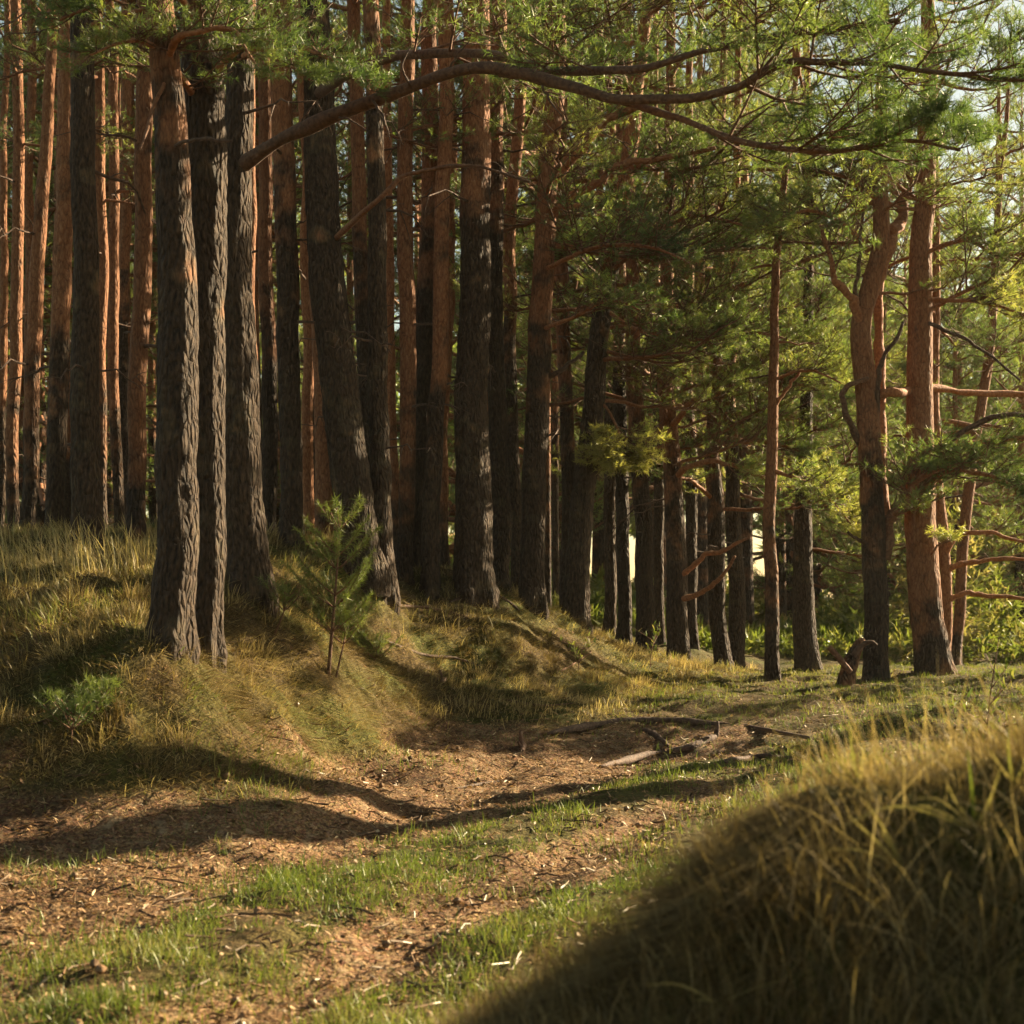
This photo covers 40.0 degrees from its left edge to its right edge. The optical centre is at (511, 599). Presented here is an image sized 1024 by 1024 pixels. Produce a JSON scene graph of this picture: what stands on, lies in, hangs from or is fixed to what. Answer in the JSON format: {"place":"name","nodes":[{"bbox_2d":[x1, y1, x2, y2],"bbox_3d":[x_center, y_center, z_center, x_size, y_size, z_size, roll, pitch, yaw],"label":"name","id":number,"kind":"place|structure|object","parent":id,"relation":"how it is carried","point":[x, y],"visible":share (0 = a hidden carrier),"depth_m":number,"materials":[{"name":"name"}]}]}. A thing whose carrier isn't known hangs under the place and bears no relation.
{"place":"outdoors","nodes":[
{"label":"outdoors","id":0,"kind":"place"},
{"bbox_2d":[0,530,1023,1023],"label":"ground","id":1,"kind":"structure","parent":0,"point":[188,818],"depth_m":9.29,"materials":[{"name":"soil"}]},
{"bbox_2d":[0,0,40,528],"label":"pine tree","id":2,"kind":"object","parent":1,"relation":"on","point":[4,291],"visible":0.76,"depth_m":21.95,"materials":[{"name":"brown plant"}]},
{"bbox_2d":[22,0,70,493],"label":"pine tree","id":3,"kind":"object","parent":1,"relation":"on","point":[29,157],"visible":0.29,"depth_m":23.94,"materials":[{"name":"brown plant"}]},
{"bbox_2d":[0,0,124,532],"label":"pine tree","id":4,"kind":"object","parent":1,"relation":"on","point":[19,144],"visible":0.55,"depth_m":19.94,"materials":[{"name":"brown plant"}]},
{"bbox_2d":[0,0,133,511],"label":"pine tree","id":5,"kind":"object","parent":1,"relation":"on","point":[20,469],"visible":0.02,"depth_m":35.51,"materials":[{"name":"brown plant"}]},
{"bbox_2d":[0,2,136,529],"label":"pine tree","id":6,"kind":"object","parent":1,"relation":"on","point":[58,398],"visible":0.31,"depth_m":16.90,"materials":[{"name":"brown plant"}]},
{"bbox_2d":[33,682,109,747],"bbox_3d":[-2.947,0.776,9.378,0.550,0.515,0.594,0,0,0],"label":"pine seedling","id":7,"kind":"object","parent":1,"relation":"on","point":[74,709],"visible":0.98,"depth_m":9.36,"materials":[{"name":"green plant"}]},
{"bbox_2d":[0,0,151,529],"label":"bushy pine","id":8,"kind":"object","parent":1,"relation":"on","point":[41,500],"visible":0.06,"depth_m":34.81,"materials":[{"name":"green plant"}]},
{"bbox_2d":[0,0,153,529],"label":"pine tree","id":9,"kind":"object","parent":1,"relation":"on","point":[32,362],"visible":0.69,"depth_m":17.93,"materials":[{"name":"brown plant"}]},
{"bbox_2d":[0,0,154,528],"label":"pine tree","id":10,"kind":"object","parent":1,"relation":"on","point":[68,481],"visible":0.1,"depth_m":28.46,"materials":[{"name":"brown plant"}]},
{"bbox_2d":[0,17,157,335],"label":"pine tree","id":11,"kind":"object","parent":1,"relation":"on","point":[46,271],"visible":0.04,"depth_m":33.56,"materials":[{"name":"green plant"}]},
{"bbox_2d":[20,104,157,530],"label":"bushy pine","id":12,"kind":"object","parent":1,"relation":"on","point":[109,481],"visible":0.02,"depth_m":36.46,"materials":[{"name":"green plant"}]},
{"bbox_2d":[0,0,179,527],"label":"pine tree","id":13,"kind":"object","parent":1,"relation":"on","point":[101,199],"visible":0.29,"depth_m":19.93,"materials":[{"name":"brown plant"}]},
{"bbox_2d":[7,20,176,527],"bbox_3d":[-8.867,-8.198,36.116,6.059,16.397,6.799,0,0,14],"label":"pine tree","id":14,"kind":"object","parent":1,"relation":"on","point":[152,489],"visible":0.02,"depth_m":35.67,"materials":[{"name":"brown plant"}]},
{"bbox_2d":[68,671,123,723],"bbox_3d":[-2.825,0.664,9.587,0.402,0.441,0.446,0,0,0],"label":"pine seedling","id":15,"kind":"object","parent":1,"relation":"on","point":[106,689],"visible":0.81,"depth_m":9.59,"materials":[{"name":"green plant"}]},
{"bbox_2d":[67,0,154,530],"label":"pine tree","id":16,"kind":"object","parent":1,"relation":"on","point":[115,191],"visible":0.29,"depth_m":21.93,"materials":[{"name":"brown plant"}]},
{"bbox_2d":[0,1,226,555],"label":"pine tree","id":17,"kind":"object","parent":1,"relation":"on","point":[85,474],"visible":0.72,"depth_m":14.10,"materials":[{"name":"brown plant"}]},
{"bbox_2d":[118,0,155,516],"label":"pine tree","id":18,"kind":"object","parent":1,"relation":"on","point":[124,258],"visible":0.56,"depth_m":24.92,"materials":[{"name":"brown plant"}]},
{"bbox_2d":[0,0,342,425],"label":"pine tree","id":19,"kind":"object","parent":1,"relation":"on","point":[132,124],"visible":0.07,"depth_m":26.07,"materials":[{"name":"green plant"}]},
{"bbox_2d":[22,0,345,674],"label":"pine tree","id":20,"kind":"object","parent":1,"relation":"on","point":[203,75],"visible":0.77,"depth_m":11.04,"materials":[{"name":"green plant"}]},
{"bbox_2d":[53,0,323,540],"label":"pine tree","id":21,"kind":"object","parent":1,"relation":"on","point":[140,345],"visible":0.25,"depth_m":14.92,"materials":[{"name":"green plant"}]},
{"bbox_2d":[107,0,289,664],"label":"pine tree","id":22,"kind":"object","parent":1,"relation":"on","point":[173,594],"visible":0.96,"depth_m":10.39,"materials":[{"name":"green plant"}]},
{"bbox_2d":[107,80,299,529],"bbox_3d":[-7.380,-6.930,34.111,5.497,13.925,6.305,0,0,-2],"label":"bushy pine","id":23,"kind":"object","parent":1,"relation":"on","point":[153,414],"visible":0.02,"depth_m":33.23,"materials":[{"name":"green plant"}]},
{"bbox_2d":[94,12,396,322],"bbox_3d":[-5.352,-7.745,27.102,6.338,15.628,5.184,0,0,-6],"label":"pine tree","id":24,"kind":"object","parent":1,"relation":"on","point":[298,147],"visible":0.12,"depth_m":26.55,"materials":[{"name":"green plant"}]},
{"bbox_2d":[0,512,494,650],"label":"seed stem grass","id":25,"kind":"structure","parent":1,"relation":"on","point":[86,553],"depth_m":12.94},
{"bbox_2d":[130,0,367,456],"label":"pine tree","id":26,"kind":"object","parent":1,"relation":"on","point":[256,277],"visible":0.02,"depth_m":28.75,"materials":[{"name":"brown plant"}]},
{"bbox_2d":[251,0,257,358],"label":"pine tree","id":27,"kind":"object","parent":1,"relation":"on","point":[254,216],"visible":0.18,"depth_m":21.97,"materials":[{"name":"brown plant"}]},
{"bbox_2d":[257,572,315,634],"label":"pine sapling","id":28,"kind":"object","parent":1,"relation":"on","point":[285,590],"visible":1,"depth_m":12.22,"materials":[{"name":"green plant"}]},
{"bbox_2d":[275,0,314,534],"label":"pine tree","id":29,"kind":"object","parent":1,"relation":"on","point":[307,435],"visible":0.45,"depth_m":19.94,"materials":[{"name":"brown plant"}]},
{"bbox_2d":[252,0,349,532],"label":"pine tree","id":30,"kind":"object","parent":1,"relation":"on","point":[264,250],"visible":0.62,"depth_m":18.92,"materials":[{"name":"brown plant"}]},
{"bbox_2d":[225,0,420,502],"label":"pine tree","id":31,"kind":"object","parent":1,"relation":"on","point":[343,8],"visible":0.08,"depth_m":26.66,"materials":[{"name":"green plant"}]},
{"bbox_2d":[270,492,385,675],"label":"pine sapling","id":32,"kind":"object","parent":1,"relation":"on","point":[351,582],"visible":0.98,"depth_m":12.46,"materials":[{"name":"green plant"}]},
{"bbox_2d":[262,0,418,547],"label":"pine tree","id":33,"kind":"object","parent":1,"relation":"on","point":[288,321],"visible":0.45,"depth_m":15.50,"materials":[{"name":"green plant"}]},
{"bbox_2d":[307,592,382,676],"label":"pine sapling","id":34,"kind":"object","parent":1,"relation":"on","point":[345,629],"visible":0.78,"depth_m":12.65,"materials":[{"name":"green plant"}]},
{"bbox_2d":[308,0,392,538],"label":"pine tree","id":35,"kind":"object","parent":1,"relation":"on","point":[323,490],"visible":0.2,"depth_m":17.90,"materials":[{"name":"brown plant"}]},
{"bbox_2d":[262,0,454,539],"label":"pine tree","id":36,"kind":"object","parent":1,"relation":"on","point":[349,269],"visible":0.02,"depth_m":32.80,"materials":[{"name":"green plant"}]},
{"bbox_2d":[348,627,407,660],"bbox_3d":[-1.328,0.435,14.088,0.607,0.433,0.552,0,0,0],"label":"grass tuft","id":37,"kind":"object","parent":1,"relation":"on","point":[379,643],"visible":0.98,"depth_m":14.03,"materials":[{"name":"green plant"}]},
{"bbox_2d":[0,517,762,825],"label":"bank grass","id":38,"kind":"structure","parent":1,"relation":"on","point":[125,612],"depth_m":12.17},
{"bbox_2d":[261,0,501,464],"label":"pine tree","id":39,"kind":"object","parent":1,"relation":"on","point":[359,227],"visible":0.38,"depth_m":16.94,"materials":[{"name":"green plant"}]},
{"bbox_2d":[326,0,440,615],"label":"pine tree","id":40,"kind":"object","parent":1,"relation":"on","point":[379,436],"visible":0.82,"depth_m":15.71,"materials":[{"name":"brown plant"}]},
{"bbox_2d":[339,0,437,569],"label":"pine tree","id":41,"kind":"object","parent":1,"relation":"on","point":[424,311],"visible":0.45,"depth_m":17.78,"materials":[{"name":"brown plant"}]},
{"bbox_2d":[382,0,399,562],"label":"pine tree","id":42,"kind":"object","parent":1,"relation":"on","point":[391,376],"visible":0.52,"depth_m":19.95,"materials":[{"name":"brown plant"}]},
{"bbox_2d":[295,0,526,585],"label":"pine tree","id":43,"kind":"object","parent":1,"relation":"on","point":[408,380],"visible":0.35,"depth_m":17.22,"materials":[{"name":"brown plant"}]},
{"bbox_2d":[353,0,521,600],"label":"pine tree","id":44,"kind":"object","parent":1,"relation":"on","point":[430,579],"visible":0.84,"depth_m":17.13,"materials":[{"name":"brown plant"}]},
{"bbox_2d":[276,9,603,572],"bbox_3d":[-1.635,-6.044,29.797,7.538,13.238,6.571,0,0,4],"label":"bushy pine","id":45,"kind":"object","parent":1,"relation":"on","point":[396,291],"visible":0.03,"depth_m":29.57,"materials":[{"name":"green plant"}]},
{"bbox_2d":[439,0,457,568],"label":"pine tree","id":46,"kind":"object","parent":1,"relation":"on","point":[443,537],"visible":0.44,"depth_m":19.45,"materials":[{"name":"brown plant"}]},
{"bbox_2d":[417,0,499,608],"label":"pine tree","id":47,"kind":"object","parent":1,"relation":"on","point":[473,579],"visible":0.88,"depth_m":17.23,"materials":[{"name":"brown plant"}]},
{"bbox_2d":[337,0,581,506],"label":"pine tree","id":48,"kind":"object","parent":1,"relation":"on","point":[458,21],"visible":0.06,"depth_m":28.19,"materials":[{"name":"green plant"}]},
{"bbox_2d":[337,0,590,511],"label":"pine tree","id":49,"kind":"object","parent":1,"relation":"on","point":[416,228],"visible":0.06,"depth_m":30.70,"materials":[{"name":"green plant"}]},
{"bbox_2d":[334,33,651,568],"bbox_3d":[-0.099,-5.366,28.258,6.330,12.046,6.382,0,0,20],"label":"bushy pine","id":50,"kind":"object","parent":1,"relation":"on","point":[521,429],"visible":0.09,"depth_m":27.91,"materials":[{"name":"green plant"}]},
{"bbox_2d":[0,530,1023,1023],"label":"leaf litter","id":51,"kind":"object","parent":1,"relation":"on","point":[172,896],"visible":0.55,"depth_m":7.95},
{"bbox_2d":[5,216,1018,598],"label":"woodland","id":52,"kind":"object","parent":1,"relation":"on","point":[631,530],"depth_m":68.84,"materials":[{"name":"plant"}]},
{"bbox_2d":[483,0,559,592],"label":"pine tree","id":53,"kind":"object","parent":1,"relation":"on","point":[498,450],"visible":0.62,"depth_m":18.11,"materials":[{"name":"brown plant"}]},
{"bbox_2d":[394,0,683,560],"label":"bushy pine","id":54,"kind":"object","parent":1,"relation":"on","point":[524,361],"depth_m":30.66,"materials":[{"name":"green plant"}]},
{"bbox_2d":[520,268,558,600],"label":"pine tree","id":55,"kind":"object","parent":1,"relation":"on","point":[555,526],"visible":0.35,"depth_m":24.95,"materials":[{"name":"brown plant"}]},
{"bbox_2d":[503,1,583,589],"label":"pine tree","id":56,"kind":"object","parent":1,"relation":"on","point":[509,324],"visible":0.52,"depth_m":19.23,"materials":[{"name":"brown plant"}]},
{"bbox_2d":[518,95,575,609],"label":"pine tree","id":57,"kind":"object","parent":1,"relation":"on","point":[563,337],"visible":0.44,"depth_m":20.91,"materials":[{"name":"brown plant"}]},
{"bbox_2d":[417,1,679,566],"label":"pine tree","id":58,"kind":"object","parent":1,"relation":"on","point":[532,188],"visible":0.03,"depth_m":29.24,"materials":[{"name":"green plant"}]},
{"bbox_2d":[419,0,696,514],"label":"pine tree","id":59,"kind":"object","parent":1,"relation":"on","point":[530,174],"visible":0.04,"depth_m":27.38,"materials":[{"name":"green plant"}]},
{"bbox_2d":[542,0,576,607],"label":"pine tree","id":60,"kind":"object","parent":1,"relation":"on","point":[547,563],"visible":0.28,"depth_m":23.95,"materials":[{"name":"brown plant"}]},
{"bbox_2d":[382,0,765,619],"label":"pine tree","id":61,"kind":"object","parent":1,"relation":"on","point":[553,168],"visible":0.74,"depth_m":17.47,"materials":[{"name":"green plant"}]},
{"bbox_2d":[552,0,643,636],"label":"pine tree","id":62,"kind":"object","parent":1,"relation":"on","point":[610,600],"visible":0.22,"depth_m":22.93,"materials":[{"name":"brown plant"}]},
{"bbox_2d":[300,0,900,596],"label":"pine tree","id":63,"kind":"object","parent":1,"relation":"on","point":[342,418],"visible":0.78,"depth_m":15.37,"materials":[{"name":"green plant"}]},
{"bbox_2d":[450,1,756,608],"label":"bushy pine","id":64,"kind":"object","parent":1,"relation":"on","point":[597,549],"visible":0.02,"depth_m":32.83,"materials":[{"name":"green plant"}]},
{"bbox_2d":[413,0,813,651],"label":"pine tree","id":65,"kind":"object","parent":1,"relation":"on","point":[643,580],"visible":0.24,"depth_m":21.39,"materials":[{"name":"green plant"}]},
{"bbox_2d":[449,0,795,633],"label":"pine tree","id":66,"kind":"object","parent":1,"relation":"on","point":[593,444],"visible":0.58,"depth_m":18.60,"materials":[{"name":"green plant"}]},
{"bbox_2d":[224,0,1023,617],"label":"pine tree","id":67,"kind":"object","parent":1,"relation":"on","point":[248,564],"visible":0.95,"depth_m":10.21,"materials":[{"name":"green plant"}]},
{"bbox_2d":[613,1,663,643],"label":"pine tree","id":68,"kind":"object","parent":1,"relation":"on","point":[624,627],"visible":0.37,"depth_m":21.92,"materials":[{"name":"brown plant"}]},
{"bbox_2d":[615,7,666,644],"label":"pine tree","id":69,"kind":"object","parent":1,"relation":"on","point":[658,555],"visible":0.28,"depth_m":23.92,"materials":[{"name":"brown plant"}]},
{"bbox_2d":[455,0,843,660],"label":"pine tree","id":70,"kind":"object","parent":1,"relation":"on","point":[679,596],"visible":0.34,"depth_m":20.51,"materials":[{"name":"green plant"}]},
{"bbox_2d":[517,60,799,608],"bbox_3d":[3.294,-5.956,33.496,6.682,14.088,7.216,0,0,-36],"label":"bushy pine","id":71,"kind":"object","parent":1,"relation":"on","point":[661,70],"visible":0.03,"depth_m":32.86,"materials":[{"name":"green plant"}]},
{"bbox_2d":[599,721,718,767],"bbox_3d":[1.298,1.375,13.383,0.370,0.346,1.985,0,0,41],"label":"fallen branch","id":72,"kind":"object","parent":1,"relation":"on","point":[630,759],"visible":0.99,"depth_m":13.68,"materials":[{"name":"wood"}]},
{"bbox_2d":[547,717,822,740],"bbox_3d":[2.052,1.257,13.544,3.111,0.172,1.754,0,0,42],"label":"fallen branch","id":73,"kind":"object","parent":1,"relation":"on","point":[584,726],"visible":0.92,"depth_m":14.44,"materials":[{"name":"wood"}]},
{"bbox_2d":[522,0,868,627],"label":"bushy pine","id":74,"kind":"object","parent":1,"relation":"on","point":[703,599],"visible":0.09,"depth_m":30.82,"materials":[{"name":"green plant"}]},
{"bbox_2d":[394,656,1023,1023],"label":"mound grass","id":75,"kind":"structure","parent":1,"relation":"on","point":[563,976],"depth_m":3.33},
{"bbox_2d":[682,0,743,650],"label":"pine tree","id":76,"kind":"object","parent":1,"relation":"on","point":[691,512],"visible":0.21,"depth_m":23.91,"materials":[{"name":"brown plant"}]},
{"bbox_2d":[569,0,913,667],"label":"pine tree","id":77,"kind":"object","parent":1,"relation":"on","point":[716,510],"visible":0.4,"depth_m":21.60,"materials":[{"name":"green plant"}]},
{"bbox_2d":[642,0,859,670],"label":"pine tree","id":78,"kind":"object","parent":1,"relation":"on","point":[737,610],"visible":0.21,"depth_m":22.30,"materials":[{"name":"green plant"}]},
{"bbox_2d":[678,18,834,513],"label":"bushy pine","id":79,"kind":"object","parent":1,"relation":"on","point":[761,177],"visible":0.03,"depth_m":35.28,"materials":[{"name":"green plant"}]},
{"bbox_2d":[509,497,1023,665],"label":"undergrowth","id":80,"kind":"object","parent":1,"relation":"on","point":[839,630],"visible":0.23,"depth_m":26.88,"materials":[{"name":"green plant"}]},
{"bbox_2d":[663,0,918,680],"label":"pine tree","id":81,"kind":"object","parent":1,"relation":"on","point":[772,671],"visible":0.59,"depth_m":18.90,"materials":[{"name":"green plant"}]},
{"bbox_2d":[641,0,947,625],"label":"bushy pine","id":82,"kind":"object","parent":1,"relation":"on","point":[746,528],"visible":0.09,"depth_m":32.81,"materials":[{"name":"green plant"}]},
{"bbox_2d":[673,0,936,672],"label":"pine tree","id":83,"kind":"object","parent":1,"relation":"on","point":[806,651],"visible":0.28,"depth_m":22.87,"materials":[{"name":"green plant"}]},
{"bbox_2d":[722,153,894,617],"bbox_3d":[7.170,-5.456,36.170,5.557,13.101,6.167,0,0,35],"label":"bushy pine","id":84,"kind":"object","parent":1,"relation":"on","point":[789,523],"visible":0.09,"depth_m":35.55,"materials":[{"name":"green plant"}]},
{"bbox_2d":[724,53,905,616],"bbox_3d":[6.771,-6.294,35.146,5.073,14.810,5.819,0,0,-22],"label":"bushy pine","id":85,"kind":"object","parent":1,"relation":"on","point":[781,547],"visible":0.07,"depth_m":34.85,"materials":[{"name":"green plant"}]},
{"bbox_2d":[752,155,904,612],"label":"bushy pine","id":86,"kind":"object","parent":1,"relation":"on","point":[816,577],"visible":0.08,"depth_m":36.47,"materials":[{"name":"green plant"}]},
{"bbox_2d":[827,637,877,687],"bbox_3d":[4.162,0.800,17.355,0.625,0.676,0.387,0,0,0],"label":"broken stump","id":87,"kind":"object","parent":1,"relation":"on","point":[849,663],"visible":0.96,"depth_m":17.30,"materials":[{"name":"brown wood"}]},
{"bbox_2d":[827,803,905,868],"bbox_3d":[0.838,0.556,3.279,0.260,0.177,0.076,0,0,-31],"label":"sedge tuft","id":88,"kind":"object","parent":1,"relation":"on","point":[879,844],"visible":0.92,"depth_m":3.32,"materials":[{"name":"green plant"}]},
{"bbox_2d":[720,0,1023,683],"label":"pine tree","id":89,"kind":"object","parent":1,"relation":"on","point":[869,433],"visible":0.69,"depth_m":17.85,"materials":[{"name":"green plant"}]},
{"bbox_2d":[756,63,1023,648],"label":"pine tree","id":90,"kind":"object","parent":1,"relation":"on","point":[947,567],"visible":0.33,"depth_m":20.93,"materials":[{"name":"green plant"}]},
{"bbox_2d":[821,122,977,577],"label":"bushy pine","id":91,"kind":"object","parent":1,"relation":"on","point":[845,317],"visible":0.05,"depth_m":41.72,"materials":[{"name":"green plant"}]},
{"bbox_2d":[812,280,990,618],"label":"bushy pine","id":92,"kind":"object","parent":1,"relation":"on","point":[902,365],"visible":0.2,"depth_m":31.71,"materials":[{"name":"green plant"}]},
{"bbox_2d":[820,199,1006,616],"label":"bushy pine","id":93,"kind":"object","parent":1,"relation":"on","point":[896,351],"visible":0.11,"depth_m":35.91,"materials":[{"name":"green plant"}]},
{"bbox_2d":[812,205,1023,612],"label":"bushy pine","id":94,"kind":"object","parent":1,"relation":"on","point":[955,413],"visible":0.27,"depth_m":30.70,"materials":[{"name":"green plant"}]},
{"bbox_2d":[813,2,1023,664],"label":"pine tree","id":95,"kind":"object","parent":1,"relation":"on","point":[967,496],"visible":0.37,"depth_m":23.91,"materials":[{"name":"green plant"}]},
{"bbox_2d":[815,0,1023,675],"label":"pine tree","id":96,"kind":"object","parent":1,"relation":"on","point":[931,644],"visible":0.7,"depth_m":17.99,"materials":[{"name":"green plant"}]},
{"bbox_2d":[839,752,999,830],"bbox_3d":[0.957,0.457,3.360,0.384,0.211,0.121,0,0,0],"label":"sedge tuft","id":97,"kind":"object","parent":1,"relation":"on","point":[953,820],"visible":0.94,"depth_m":3.38,"materials":[{"name":"green plant"}]},
{"bbox_2d":[822,181,1023,621],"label":"bushy pine","id":98,"kind":"object","parent":1,"relation":"on","point":[962,382],"visible":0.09,"depth_m":32.67,"materials":[{"name":"green plant"}]},
{"bbox_2d":[891,278,1018,619],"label":"bushy pine","id":99,"kind":"object","parent":1,"relation":"on","point":[1007,404],"visible":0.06,"depth_m":34.90,"materials":[{"name":"green plant"}]},
{"bbox_2d":[900,82,1023,619],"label":"bushy pine","id":100,"kind":"object","parent":1,"relation":"on","point":[1019,567],"visible":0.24,"depth_m":31.90,"materials":[{"name":"green plant"}]},
{"bbox_2d":[948,638,1022,741],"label":"weed","id":101,"kind":"object","parent":1,"relation":"on","point":[1012,673],"visible":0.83,"depth_m":9.00,"materials":[{"name":"green plant"}]},
{"bbox_2d":[0,660,1023,1023],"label":"track grass","id":102,"kind":"structure","parent":0,"point":[296,878],"depth_m":6.93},
{"bbox_2d":[0,0,1023,597],"label":"sky","id":103,"kind":"structure","parent":0,"point":[759,564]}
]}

